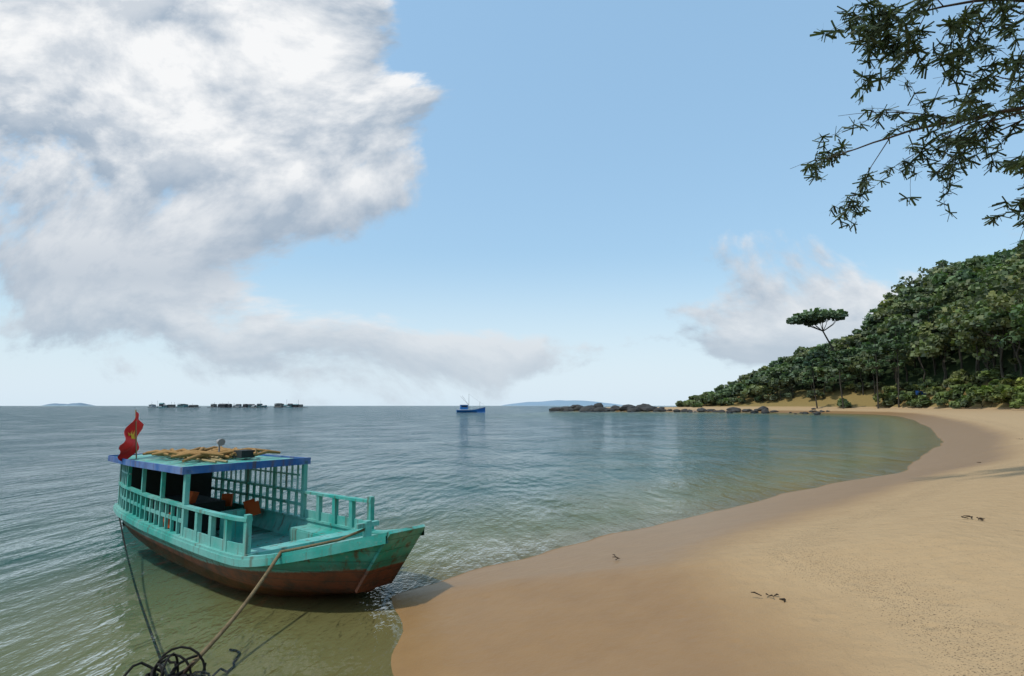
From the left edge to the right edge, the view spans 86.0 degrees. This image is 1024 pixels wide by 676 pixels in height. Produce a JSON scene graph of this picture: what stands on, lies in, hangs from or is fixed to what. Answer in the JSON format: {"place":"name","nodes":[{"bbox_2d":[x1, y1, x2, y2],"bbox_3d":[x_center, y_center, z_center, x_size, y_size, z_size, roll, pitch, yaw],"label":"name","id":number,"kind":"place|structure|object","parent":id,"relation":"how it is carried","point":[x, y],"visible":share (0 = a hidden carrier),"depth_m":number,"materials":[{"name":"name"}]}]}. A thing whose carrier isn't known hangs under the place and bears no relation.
{"place":"outdoors","nodes":[
{"label":"outdoors","id":0,"kind":"place"},
{"bbox_2d":[41,403,65,405],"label":"islet","id":1,"kind":"object","parent":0,"point":[55,404],"visible":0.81,"depth_m":6985.58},
{"bbox_2d":[61,403,94,405],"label":"islet","id":2,"kind":"object","parent":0,"point":[77,404],"visible":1,"depth_m":7008.92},
{"bbox_2d":[0,406,941,675],"bbox_3d":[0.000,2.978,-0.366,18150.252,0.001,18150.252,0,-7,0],"label":"sea water","id":3,"kind":"structure","parent":0,"point":[330,408],"depth_m":33.80,"materials":[{"name":"blue liquid"}]},
{"bbox_2d":[119,518,281,675],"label":"mooring ropes","id":4,"kind":"object","parent":3,"relation":"on","point":[161,665],"visible":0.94,"depth_m":6.50,"materials":[{"name":"fabric"}]},
{"bbox_2d":[148,400,307,407],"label":"fish farm rafts","id":5,"kind":"object","parent":3,"relation":"on","point":[214,405],"visible":1,"depth_m":690.73,"materials":[{"name":"brown wood"}]},
{"bbox_2d":[108,410,425,595],"bbox_3d":[-5.899,3.235,11.937,11.502,3.491,2.832,-8,-10,41],"label":"fishing boat","id":6,"kind":"object","parent":3,"relation":"on","point":[168,503],"visible":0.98,"depth_m":11.39,"materials":[{"name":"paint"}]},
{"bbox_2d":[456,397,484,412],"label":"fishing boat","id":7,"kind":"object","parent":3,"relation":"on","point":[463,407],"visible":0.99,"depth_m":246.85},
{"bbox_2d":[0,331,1023,675],"bbox_3d":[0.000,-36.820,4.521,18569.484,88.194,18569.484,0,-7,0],"label":"ground","id":8,"kind":"structure","parent":0,"point":[906,571],"depth_m":9.81,"materials":[{"name":"beige sand"}]},
{"bbox_2d":[181,662,194,674],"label":"stake","id":9,"kind":"object","parent":8,"relation":"on","point":[187,668],"visible":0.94,"depth_m":6.12,"materials":[{"name":"wood"}]},
{"bbox_2d":[549,403,829,414],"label":"headland rocks","id":10,"kind":"object","parent":8,"relation":"on","point":[599,407],"visible":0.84,"depth_m":273.56,"materials":[{"name":"grey stone"}]},
{"bbox_2d":[612,438,1016,601],"bbox_3d":[17.086,4.295,18.860,38.542,0.932,4.734,6,-9,-40],"label":"beach debris","id":11,"kind":"object","parent":8,"relation":"on","point":[971,517],"visible":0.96,"depth_m":7.49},
{"bbox_2d":[675,239,1023,408],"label":"forest","id":12,"kind":"object","parent":8,"relation":"on","point":[963,300],"depth_m":213.05,"materials":[{"name":"green plant"}]},
{"bbox_2d":[915,391,925,394],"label":"tarp shelter","id":13,"kind":"object","parent":8,"relation":"on","point":[917,392],"visible":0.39,"depth_m":199.98,"materials":[{"name":"blue fabric"}]},
{"bbox_2d":[0,0,1023,405],"label":"sky","id":14,"kind":"structure","parent":0,"point":[203,202],"materials":[{"name":"blue"}]},
{"bbox_2d":[501,400,622,405],"bbox_3d":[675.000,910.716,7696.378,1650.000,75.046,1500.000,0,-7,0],"label":"island","id":15,"kind":"structure","parent":0,"point":[564,403],"depth_m":7087.02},
{"bbox_2d":[793,0,1023,252],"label":"branches","id":16,"kind":"object","parent":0,"point":[872,43],"depth_m":12.64,"materials":[{"name":"green plant"}]}
]}

